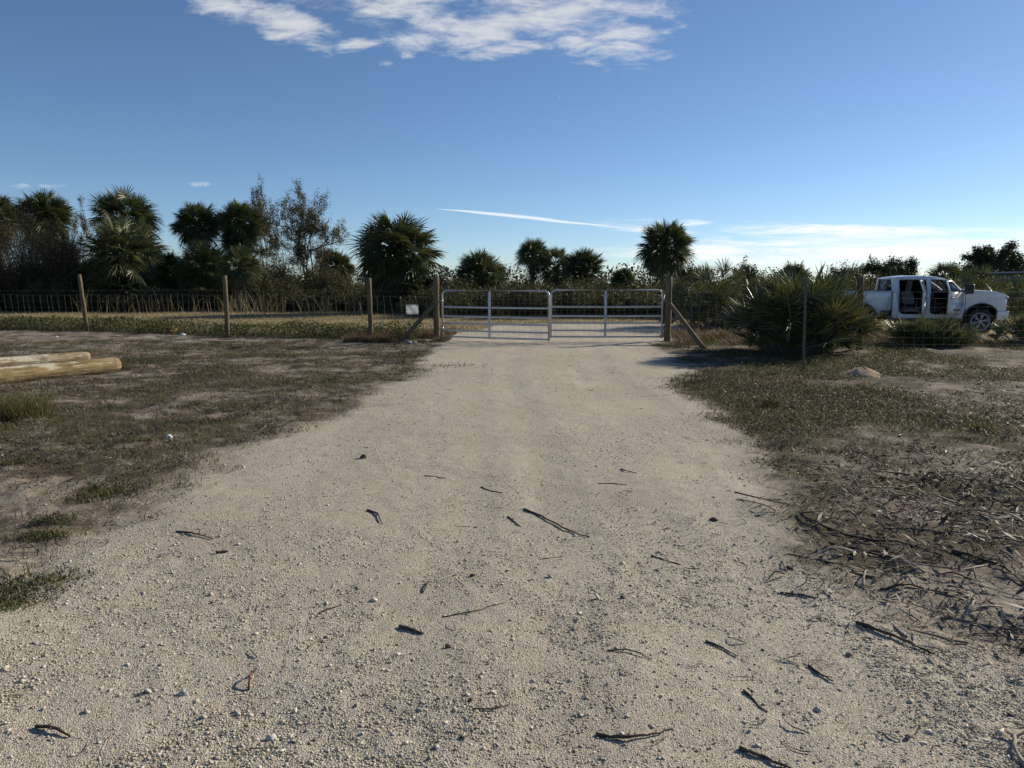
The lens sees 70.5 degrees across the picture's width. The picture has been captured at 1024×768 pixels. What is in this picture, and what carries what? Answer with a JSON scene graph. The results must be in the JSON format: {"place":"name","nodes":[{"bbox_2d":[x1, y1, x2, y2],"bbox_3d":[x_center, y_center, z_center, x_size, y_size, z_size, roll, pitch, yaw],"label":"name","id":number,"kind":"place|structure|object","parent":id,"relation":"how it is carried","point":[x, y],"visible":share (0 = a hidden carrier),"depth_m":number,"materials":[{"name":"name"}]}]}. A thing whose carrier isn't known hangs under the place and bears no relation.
{"place":"outdoors","nodes":[
{"label":"outdoors","id":0,"kind":"place"},
{"bbox_2d":[72,287,374,314],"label":"tall dry grass","id":1,"kind":"structure","parent":0,"point":[268,307],"depth_m":36.91,"materials":[{"name":"plant"}]},
{"bbox_2d":[0,339,495,614],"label":"field grass","id":2,"kind":"structure","parent":0,"point":[5,600],"depth_m":6.48,"materials":[{"name":"plant"}]},
{"bbox_2d":[0,284,1023,662],"bbox_3d":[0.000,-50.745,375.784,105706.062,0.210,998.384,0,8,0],"label":"ground","id":3,"kind":"structure","parent":0,"point":[96,518],"depth_m":7.10,"materials":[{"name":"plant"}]},
{"bbox_2d":[0,195,19,269],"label":"fan palm","id":4,"kind":"object","parent":3,"relation":"on","point":[2,210],"visible":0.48,"depth_m":48.48,"materials":[{"name":"green plant"}]},
{"bbox_2d":[0,375,67,423],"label":"grass tuft","id":5,"kind":"object","parent":3,"relation":"on","point":[12,409],"visible":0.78,"depth_m":8.25,"materials":[{"name":"plant"}]},
{"bbox_2d":[5,188,78,252],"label":"fan palm","id":6,"kind":"object","parent":3,"relation":"on","point":[55,208],"visible":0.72,"depth_m":45.90,"materials":[{"name":"green plant"}]},
{"bbox_2d":[0,352,90,366],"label":"log","id":7,"kind":"object","parent":3,"relation":"on","point":[37,359],"visible":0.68,"depth_m":13.45,"materials":[{"name":"brown wood"}]},
{"bbox_2d":[0,195,93,294],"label":"shrub","id":8,"kind":"object","parent":3,"relation":"on","point":[15,279],"visible":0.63,"depth_m":41.45,"materials":[{"name":"green plant"}]},
{"bbox_2d":[6,218,95,291],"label":"shrub","id":9,"kind":"object","parent":3,"relation":"on","point":[64,268],"visible":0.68,"depth_m":41.17,"materials":[{"name":"green plant"}]},
{"bbox_2d":[0,357,121,384],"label":"log","id":10,"kind":"object","parent":3,"relation":"on","point":[25,373],"visible":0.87,"depth_m":11.78,"materials":[{"name":"beige wood"}]},
{"bbox_2d":[52,194,101,270],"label":"broadleaf tree","id":11,"kind":"object","parent":3,"relation":"on","point":[84,226],"visible":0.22,"depth_m":52.07,"materials":[{"name":"green plant"}]},
{"bbox_2d":[68,211,172,311],"bbox_3d":[-21.823,-5.995,40.785,5.118,7.430,5.520,0,8,0],"label":"fan palm","id":12,"kind":"object","parent":3,"relation":"on","point":[122,272],"visible":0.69,"depth_m":39.84,"materials":[{"name":"green plant"}]},
{"bbox_2d":[84,184,165,261],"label":"fan palm","id":13,"kind":"object","parent":3,"relation":"on","point":[137,206],"visible":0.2,"depth_m":42.45,"materials":[{"name":"green plant"}]},
{"bbox_2d":[144,250,186,290],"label":"fan palm","id":14,"kind":"object","parent":3,"relation":"on","point":[168,271],"visible":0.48,"depth_m":42.93,"materials":[{"name":"green plant"}]},
{"bbox_2d":[162,326,176,332],"bbox_3d":[-10.815,-1.693,22.923,0.356,0.367,0.487,11,19,21],"label":"husk","id":15,"kind":"object","parent":3,"relation":"on","point":[168,328],"visible":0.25,"depth_m":22.77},
{"bbox_2d":[168,200,221,255],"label":"fan palm","id":16,"kind":"object","parent":3,"relation":"on","point":[203,221],"visible":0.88,"depth_m":44.90,"materials":[{"name":"green plant"}]},
{"bbox_2d":[172,238,226,295],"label":"fan palm","id":17,"kind":"object","parent":3,"relation":"on","point":[200,269],"visible":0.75,"depth_m":41.83,"materials":[{"name":"green plant"}]},
{"bbox_2d":[0,315,424,340],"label":"grass strip","id":18,"kind":"object","parent":3,"relation":"on","point":[182,325],"visible":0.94,"depth_m":22.23,"materials":[{"name":"green plant"}]},
{"bbox_2d":[0,274,428,337],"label":"wire fence","id":19,"kind":"object","parent":3,"relation":"on","point":[226,307],"visible":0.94,"depth_m":20.69,"materials":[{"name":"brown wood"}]},
{"bbox_2d":[406,305,418,313],"bbox_3d":[-2.712,-2.028,19.713,0.345,0.265,0.024,0,8,0],"label":"sign","id":20,"kind":"object","parent":19,"relation":"attached to","point":[412,309],"visible":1,"depth_m":19.71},
{"bbox_2d":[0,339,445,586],"bbox_3d":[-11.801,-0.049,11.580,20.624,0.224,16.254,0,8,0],"label":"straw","id":21,"kind":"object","parent":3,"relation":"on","point":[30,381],"visible":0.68,"depth_m":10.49,"materials":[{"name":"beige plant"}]},
{"bbox_2d":[212,197,266,263],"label":"fan palm","id":22,"kind":"object","parent":3,"relation":"on","point":[238,229],"visible":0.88,"depth_m":45.45,"materials":[{"name":"green plant"}]},
{"bbox_2d":[214,243,265,309],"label":"fan palm","id":23,"kind":"object","parent":3,"relation":"on","point":[246,264],"visible":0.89,"depth_m":40.80,"materials":[{"name":"green plant"}]},
{"bbox_2d":[247,173,294,277],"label":"broadleaf tree","id":24,"kind":"object","parent":3,"relation":"on","point":[260,206],"visible":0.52,"depth_m":48.56,"materials":[{"name":"green plant"}]},
{"bbox_2d":[257,268,306,288],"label":"shrub","id":25,"kind":"object","parent":3,"relation":"on","point":[283,280],"visible":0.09,"depth_m":43.51,"materials":[{"name":"green plant"}]},
{"bbox_2d":[264,178,350,277],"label":"broadleaf tree","id":26,"kind":"object","parent":3,"relation":"on","point":[306,227],"visible":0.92,"depth_m":45.84,"materials":[{"name":"green plant"}]},
{"bbox_2d":[301,263,351,292],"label":"shrub","id":27,"kind":"object","parent":3,"relation":"on","point":[325,276],"visible":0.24,"depth_m":43.39,"materials":[{"name":"green plant"}]},
{"bbox_2d":[314,248,358,286],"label":"fan palm","id":28,"kind":"object","parent":3,"relation":"on","point":[341,259],"visible":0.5,"depth_m":47.62,"materials":[{"name":"green plant"}]},
{"bbox_2d":[343,208,449,313],"bbox_3d":[-5.908,-5.610,37.808,5.498,7.009,5.147,0,8,0],"label":"fan palm","id":29,"kind":"object","parent":3,"relation":"on","point":[402,270],"visible":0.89,"depth_m":36.83,"materials":[{"name":"green plant"}]},
{"bbox_2d":[398,276,439,341],"bbox_3d":[-2.502,-1.952,19.371,1.224,1.828,0.179,-4,9,-29],"label":"gate post","id":30,"kind":"object","parent":3,"relation":"on","point":[434,305],"visible":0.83,"depth_m":19.50,"materials":[{"name":"brown wood"}]},
{"bbox_2d":[441,290,549,340],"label":"tube gate","id":31,"kind":"structure","parent":30,"relation":"attached to","point":[489,317],"depth_m":19.02,"materials":[{"name":"metal"}]},
{"bbox_2d":[439,271,473,313],"bbox_3d":[-2.902,-4.499,35.756,2.382,2.196,2.377,0,8,0],"label":"shrub","id":32,"kind":"object","parent":3,"relation":"on","point":[451,282],"visible":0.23,"depth_m":35.45,"materials":[{"name":"green plant"}]},
{"bbox_2d":[450,247,509,291],"bbox_3d":[-1.710,-5.195,39.698,3.594,4.604,3.414,0,8,0],"label":"fan palm","id":33,"kind":"object","parent":3,"relation":"on","point":[480,265],"visible":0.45,"depth_m":38.95,"materials":[{"name":"green plant"}]},
{"bbox_2d":[0,324,1023,767],"bbox_3d":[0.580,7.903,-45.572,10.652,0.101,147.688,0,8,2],"label":"gravel drive","id":34,"kind":"structure","parent":3,"relation":"on","point":[510,424],"depth_m":3.53,"materials":[{"name":"gravel"}]},
{"bbox_2d":[34,722,70,737],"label":"stick","id":35,"kind":"object","parent":34,"relation":"on","point":[50,726],"visible":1,"depth_m":2.50,"materials":[{"name":"wood"}]},
{"bbox_2d":[139,688,149,695],"bbox_3d":[-1.395,1.163,2.748,0.041,0.014,0.030,-15,21,-32],"label":"seashell","id":36,"kind":"object","parent":34,"relation":"on","point":[143,690],"visible":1,"depth_m":2.74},
{"bbox_2d":[179,688,188,695],"bbox_3d":[-1.242,1.165,2.740,0.033,0.015,0.045,1,14,-37],"label":"seashell","id":37,"kind":"object","parent":34,"relation":"on","point":[183,692],"visible":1,"depth_m":2.73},
{"bbox_2d":[176,529,212,539],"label":"stick","id":38,"kind":"object","parent":34,"relation":"on","point":[177,531],"visible":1,"depth_m":4.43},
{"bbox_2d":[216,550,227,553],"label":"stick","id":39,"kind":"object","parent":34,"relation":"on","point":[223,551],"visible":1,"depth_m":4.15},
{"bbox_2d":[247,669,255,689],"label":"stick","id":40,"kind":"object","parent":34,"relation":"on","point":[249,677],"visible":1,"depth_m":2.80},
{"bbox_2d":[265,733,276,739],"bbox_3d":[-0.821,1.205,2.478,0.030,0.014,0.041,-1,-3,40],"label":"seashell","id":41,"kind":"object","parent":34,"relation":"on","point":[270,736],"visible":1,"depth_m":2.47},
{"bbox_2d":[319,605,340,613],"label":"stick","id":42,"kind":"object","parent":34,"relation":"on","point":[326,609],"visible":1,"depth_m":3.44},
{"bbox_2d":[366,509,382,523],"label":"stick","id":43,"kind":"object","parent":34,"relation":"on","point":[369,510],"visible":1,"depth_m":4.85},
{"bbox_2d":[398,624,423,633],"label":"stick","id":44,"kind":"object","parent":34,"relation":"on","point":[407,628],"visible":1,"depth_m":3.23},
{"bbox_2d":[442,601,505,616],"bbox_3d":[-0.165,1.060,3.406,0.329,0.027,0.066,-4,9,-29],"label":"stick","id":45,"kind":"object","parent":34,"relation":"on","point":[470,611],"visible":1,"depth_m":3.39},
{"bbox_2d":[473,704,508,709],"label":"stick","id":46,"kind":"object","parent":34,"relation":"on","point":[488,708],"visible":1,"depth_m":2.61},
{"bbox_2d":[523,508,589,536],"bbox_3d":[0.274,0.898,4.713,0.036,0.022,0.666,-6,10,-35],"label":"stick","id":47,"kind":"object","parent":34,"relation":"on","point":[530,511],"visible":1,"depth_m":4.73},
{"bbox_2d":[607,646,651,658],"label":"stick","id":48,"kind":"object","parent":34,"relation":"on","point":[623,649],"visible":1,"depth_m":3.03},
{"bbox_2d":[595,728,672,738],"bbox_3d":[0.426,1.192,2.479,0.277,0.030,0.058,-1,8,-6],"label":"stick","id":49,"kind":"object","parent":34,"relation":"on","point":[620,736],"visible":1,"depth_m":2.46,"materials":[{"name":"wood"}]},
{"bbox_2d":[651,555,680,564],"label":"stick","id":50,"kind":"object","parent":34,"relation":"on","point":[664,559],"visible":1,"depth_m":4.07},
{"bbox_2d":[705,640,736,655],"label":"stick","id":51,"kind":"object","parent":34,"relation":"on","point":[712,643],"visible":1,"depth_m":3.11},
{"bbox_2d":[743,689,767,711],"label":"stick","id":52,"kind":"object","parent":34,"relation":"on","point":[747,693],"visible":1,"depth_m":2.72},
{"bbox_2d":[739,745,791,767],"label":"stick","id":53,"kind":"object","parent":34,"relation":"on","point":[745,749],"visible":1,"depth_m":2.38,"materials":[{"name":"wood"}]},
{"bbox_2d":[780,591,815,597],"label":"stick","id":54,"kind":"object","parent":34,"relation":"on","point":[789,593],"visible":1,"depth_m":3.64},
{"bbox_2d":[814,706,820,711],"bbox_3d":[1.117,1.185,2.651,0.023,0.011,0.032,9,19,19],"label":"seashell","id":55,"kind":"object","parent":34,"relation":"on","point":[817,708],"visible":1,"depth_m":2.65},
{"bbox_2d":[807,664,833,681],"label":"stick","id":56,"kind":"object","parent":34,"relation":"on","point":[814,669],"visible":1,"depth_m":2.90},
{"bbox_2d":[855,621,932,653],"bbox_3d":[1.661,1.105,3.175,0.036,0.029,0.334,-5,10,-34],"label":"stick","id":57,"kind":"object","parent":34,"relation":"on","point":[886,633],"visible":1,"depth_m":3.18,"materials":[{"name":"wood"}]},
{"bbox_2d":[905,717,925,739],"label":"stick","id":58,"kind":"object","parent":34,"relation":"on","point":[908,736],"visible":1,"depth_m":2.53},
{"bbox_2d":[1004,729,1023,767],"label":"stick","id":59,"kind":"object","parent":34,"relation":"on","point":[1014,744],"visible":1,"depth_m":2.42,"materials":[{"name":"wood"}]},
{"bbox_2d":[0,355,1023,767],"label":"palm litter","id":60,"kind":"object","parent":3,"relation":"on","point":[968,577],"visible":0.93,"depth_m":4.02,"materials":[{"name":"plant"}]},
{"bbox_2d":[0,340,1023,500],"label":"grass clumps","id":61,"kind":"object","parent":3,"relation":"on","point":[811,476],"visible":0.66,"depth_m":8.94,"materials":[{"name":"plant"}]},
{"bbox_2d":[0,226,1023,318],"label":"undergrowth","id":62,"kind":"object","parent":3,"relation":"on","point":[299,296],"depth_m":39.28,"materials":[{"name":"plant"}]},
{"bbox_2d":[0,339,1023,654],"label":"withered clumps","id":63,"kind":"object","parent":3,"relation":"on","point":[400,343],"visible":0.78,"depth_m":8.46,"materials":[{"name":"plant"}]},
{"bbox_2d":[514,237,550,285],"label":"fan palm","id":64,"kind":"object","parent":3,"relation":"on","point":[533,256],"visible":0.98,"depth_m":46.98,"materials":[{"name":"green plant"}]},
{"bbox_2d":[538,245,568,287],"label":"fan palm","id":65,"kind":"object","parent":3,"relation":"on","point":[553,274],"visible":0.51,"depth_m":47.47,"materials":[{"name":"green plant"}]},
{"bbox_2d":[557,246,608,287],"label":"fan palm","id":66,"kind":"object","parent":3,"relation":"on","point":[581,262],"visible":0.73,"depth_m":45.80,"materials":[{"name":"green plant"}]},
{"bbox_2d":[256,261,967,289],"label":"treeline","id":67,"kind":"object","parent":3,"relation":"on","point":[638,277],"visible":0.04,"depth_m":102.13,"materials":[{"name":"plant"}]},
{"bbox_2d":[609,267,636,290],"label":"fan palm","id":68,"kind":"object","parent":3,"relation":"on","point":[621,275],"visible":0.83,"depth_m":44.20,"materials":[{"name":"green plant"}]},
{"bbox_2d":[633,218,697,293],"bbox_3d":[8.301,-6.487,39.531,3.712,5.172,3.801,0,8,0],"label":"fan palm","id":69,"kind":"object","parent":3,"relation":"on","point":[674,239],"visible":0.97,"depth_m":38.79,"materials":[{"name":"green plant"}]},
{"bbox_2d":[647,270,694,295],"bbox_3d":[8.152,-4.680,36.808,2.665,2.366,2.742,-6,10,-37],"label":"shrub","id":70,"kind":"object","parent":3,"relation":"on","point":[658,285],"visible":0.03,"depth_m":36.49,"materials":[{"name":"green plant"}]},
{"bbox_2d":[339,321,1023,347],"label":"rusty grass","id":71,"kind":"structure","parent":3,"relation":"on","point":[388,338],"depth_m":19.60,"materials":[{"name":"plant"}]},
{"bbox_2d":[664,276,705,348],"bbox_3d":[4.408,-1.806,18.346,0.190,1.826,2.136,-2,8,-15],"label":"gate post","id":72,"kind":"object","parent":3,"relation":"on","point":[669,307],"visible":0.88,"depth_m":19.14,"materials":[{"name":"brown wood"}]},
{"bbox_2d":[550,289,665,337],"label":"tube gate","id":73,"kind":"structure","parent":72,"relation":"attached to","point":[605,306],"depth_m":19.27,"materials":[{"name":"metal"}]},
{"bbox_2d":[669,256,700,288],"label":"broadleaf tree","id":74,"kind":"object","parent":3,"relation":"on","point":[684,273],"visible":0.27,"depth_m":40.48,"materials":[{"name":"green plant"}]},
{"bbox_2d":[651,265,747,328],"bbox_3d":[6.331,-3.048,24.891,3.012,2.308,3.802,-5,9,-32],"label":"saw palmetto","id":75,"kind":"object","parent":3,"relation":"on","point":[693,302],"visible":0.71,"depth_m":24.45,"materials":[{"name":"green plant"}]},
{"bbox_2d":[673,257,760,326],"bbox_3d":[7.440,-3.293,25.919,3.876,2.546,3.786,0,8,0],"label":"saw palmetto","id":76,"kind":"object","parent":3,"relation":"on","point":[737,274],"visible":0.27,"depth_m":25.29,"materials":[{"name":"green plant"}]},
{"bbox_2d":[706,271,779,313],"bbox_3d":[8.876,-3.198,26.902,3.495,2.097,3.317,0,8,0],"label":"saw palmetto","id":77,"kind":"object","parent":3,"relation":"on","point":[757,283],"visible":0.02,"depth_m":26.31,"materials":[{"name":"green plant"}]},
{"bbox_2d":[732,255,770,281],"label":"broadleaf tree","id":78,"kind":"object","parent":3,"relation":"on","point":[748,271],"visible":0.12,"depth_m":49.72,"materials":[{"name":"green plant"}]},
{"bbox_2d":[735,492,792,506],"bbox_3d":[1.827,0.822,5.178,0.506,0.037,0.024,8,11,44],"label":"stick","id":79,"kind":"object","parent":3,"relation":"on","point":[758,497],"visible":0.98,"depth_m":5.23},
{"bbox_2d":[757,396,778,406],"bbox_3d":[3.278,0.210,9.194,0.346,0.145,0.296,0,8,0],"label":"grass tuft","id":80,"kind":"object","parent":3,"relation":"on","point":[769,401],"visible":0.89,"depth_m":9.19,"materials":[{"name":"green plant"}]},
{"bbox_2d":[777,260,812,282],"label":"fan palm","id":81,"kind":"object","parent":3,"relation":"on","point":[787,267],"visible":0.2,"depth_m":44.15,"materials":[{"name":"green plant"}]},
{"bbox_2d":[713,262,888,355],"bbox_3d":[6.159,-1.592,15.930,3.815,2.258,3.606,7,11,41],"label":"saw palmetto","id":82,"kind":"object","parent":3,"relation":"on","point":[774,299],"visible":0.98,"depth_m":15.31,"materials":[{"name":"green plant"}]},
{"bbox_2d":[802,278,806,368],"bbox_3d":[5.190,-1.004,12.875,0.045,1.738,0.051,-2,8,0],"label":"steel stake","id":83,"kind":"object","parent":3,"relation":"on","point":[804,324],"visible":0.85,"depth_m":12.85,"materials":[{"name":"metal"}]},
{"bbox_2d":[755,260,891,352],"bbox_3d":[6.994,-1.679,16.428,2.878,2.287,2.904,7,10,41],"label":"saw palmetto","id":84,"kind":"object","parent":3,"relation":"on","point":[861,303],"visible":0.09,"depth_m":16.15,"materials":[{"name":"green plant"}]},
{"bbox_2d":[648,337,1023,520],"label":"weedy grass","id":85,"kind":"structure","parent":3,"relation":"on","point":[850,388],"depth_m":10.76,"materials":[{"name":"plant"}]},
{"bbox_2d":[813,260,863,280],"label":"broadleaf tree","id":86,"kind":"object","parent":3,"relation":"on","point":[839,271],"visible":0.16,"depth_m":50.97,"materials":[{"name":"green plant"}]},
{"bbox_2d":[820,559,856,574],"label":"stick","id":87,"kind":"object","parent":3,"relation":"on","point":[837,563],"visible":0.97,"depth_m":4.02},
{"bbox_2d":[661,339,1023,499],"bbox_3d":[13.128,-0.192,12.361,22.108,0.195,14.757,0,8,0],"label":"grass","id":88,"kind":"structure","parent":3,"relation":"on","point":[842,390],"depth_m":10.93,"materials":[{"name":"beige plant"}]},
{"bbox_2d":[665,358,1023,675],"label":"brown plant debris","id":89,"kind":"object","parent":3,"relation":"on","point":[961,593],"visible":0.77,"depth_m":5.44,"materials":[{"name":"plant"}]},
{"bbox_2d":[671,276,1023,349],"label":"wire fence","id":90,"kind":"object","parent":3,"relation":"on","point":[860,282],"visible":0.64,"depth_m":16.65,"materials":[{"name":"grey metal"}]},
{"bbox_2d":[799,511,916,546],"bbox_3d":[2.097,0.894,4.520,0.212,0.100,0.731,-7,11,-42],"label":"stick","id":91,"kind":"object","parent":3,"relation":"on","point":[845,534],"visible":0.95,"depth_m":4.43,"materials":[{"name":"wood"}]},
{"bbox_2d":[840,367,882,377],"bbox_3d":[5.937,-0.207,12.325,0.960,0.177,0.720,0,8,0],"label":"sand heap","id":92,"kind":"object","parent":3,"relation":"on","point":[864,372],"visible":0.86,"depth_m":12.19,"materials":[{"name":"sand"}]},
{"bbox_2d":[860,570,867,587],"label":"stick","id":93,"kind":"object","parent":3,"relation":"on","point":[863,580],"visible":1,"depth_m":3.78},
{"bbox_2d":[850,546,926,580],"bbox_3d":[2.138,0.974,4.059,0.129,0.056,0.489,-4,9,-24],"label":"stick","id":94,"kind":"object","parent":3,"relation":"on","point":[870,552],"visible":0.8,"depth_m":4.12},
{"bbox_2d":[856,252,925,279],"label":"broadleaf tree","id":95,"kind":"object","parent":3,"relation":"on","point":[910,265],"visible":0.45,"depth_m":57.22,"materials":[{"name":"green plant"}]},
{"bbox_2d":[879,581,948,592],"bbox_3d":[2.041,1.036,3.694,0.320,0.046,0.055,1,8,11],"label":"stick","id":96,"kind":"object","parent":3,"relation":"on","point":[896,585],"visible":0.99,"depth_m":3.70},
{"bbox_2d":[843,276,1008,332],"bbox_3d":[13.546,-2.726,24.813,5.910,1.955,2.783,1,8,10],"label":"pickup truck","id":97,"kind":"object","parent":3,"relation":"on","point":[923,289],"visible":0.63,"depth_m":24.24,"materials":[{"name":"white paint"}]},
{"bbox_2d":[877,311,983,347],"bbox_3d":[10.481,-1.280,17.948,2.368,1.169,2.017,0,8,0],"label":"saw palmetto","id":98,"kind":"object","parent":3,"relation":"on","point":[959,334],"visible":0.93,"depth_m":17.66,"materials":[{"name":"green plant"}]},
{"bbox_2d":[925,260,965,286],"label":"fan palm","id":99,"kind":"object","parent":3,"relation":"on","point":[948,268],"visible":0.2,"depth_m":46.19,"materials":[{"name":"green plant"}]},
{"bbox_2d":[962,597,975,617],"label":"stick","id":100,"kind":"object","parent":3,"relation":"on","point":[971,606],"visible":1,"depth_m":3.45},
{"bbox_2d":[967,418,996,431],"bbox_3d":[5.030,0.405,7.792,0.346,0.173,0.336,5,9,29],"label":"grass tuft","id":101,"kind":"object","parent":3,"relation":"on","point":[980,425],"visible":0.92,"depth_m":7.74,"materials":[{"name":"plant"}]},
{"bbox_2d":[948,263,1021,304],"bbox_3d":[19.636,-3.927,30.678,3.494,2.488,3.982,0,8,0],"label":"saw palmetto","id":102,"kind":"object","parent":3,"relation":"on","point":[965,277],"visible":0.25,"depth_m":30.51,"materials":[{"name":"green plant"}]},
{"bbox_2d":[951,549,1023,584],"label":"stick","id":103,"kind":"object","parent":3,"relation":"on","point":[981,558],"visible":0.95,"depth_m":4.05,"materials":[{"name":"wood"}]},
{"bbox_2d":[959,238,1023,280],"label":"broadleaf tree","id":104,"kind":"object","parent":3,"relation":"on","point":[978,257],"visible":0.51,"depth_m":54.25,"materials":[{"name":"green plant"}]},
{"bbox_2d":[984,274,1023,323],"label":"saw palmetto","id":105,"kind":"object","parent":3,"relation":"on","point":[1014,291],"visible":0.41,"depth_m":28.18,"materials":[{"name":"green plant"}]},
{"bbox_2d":[985,271,1023,285],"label":"shed","id":106,"kind":"structure","parent":3,"relation":"on","point":[1018,273],"depth_m":45.63,"materials":[{"name":"metal"}]},
{"bbox_2d":[987,311,1023,341],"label":"saw palmetto","id":107,"kind":"object","parent":3,"relation":"on","point":[999,329],"visible":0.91,"depth_m":18.65,"materials":[{"name":"green plant"}]},
{"bbox_2d":[1005,250,1023,271],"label":"broadleaf tree","id":108,"kind":"object","parent":3,"relation":"on","point":[1021,260],"visible":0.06,"depth_m":59.57,"materials":[{"name":"green plant"}]},
{"bbox_2d":[0,309,1023,336],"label":"dry grass","id":109,"kind":"structure","parent":0,"point":[359,318],"depth_m":31.83,"materials":[{"name":"plant"}]},
{"bbox_2d":[0,0,1023,283],"label":"sky","id":110,"kind":"structure","parent":0,"point":[810,132],"materials":[{"name":"blue"}]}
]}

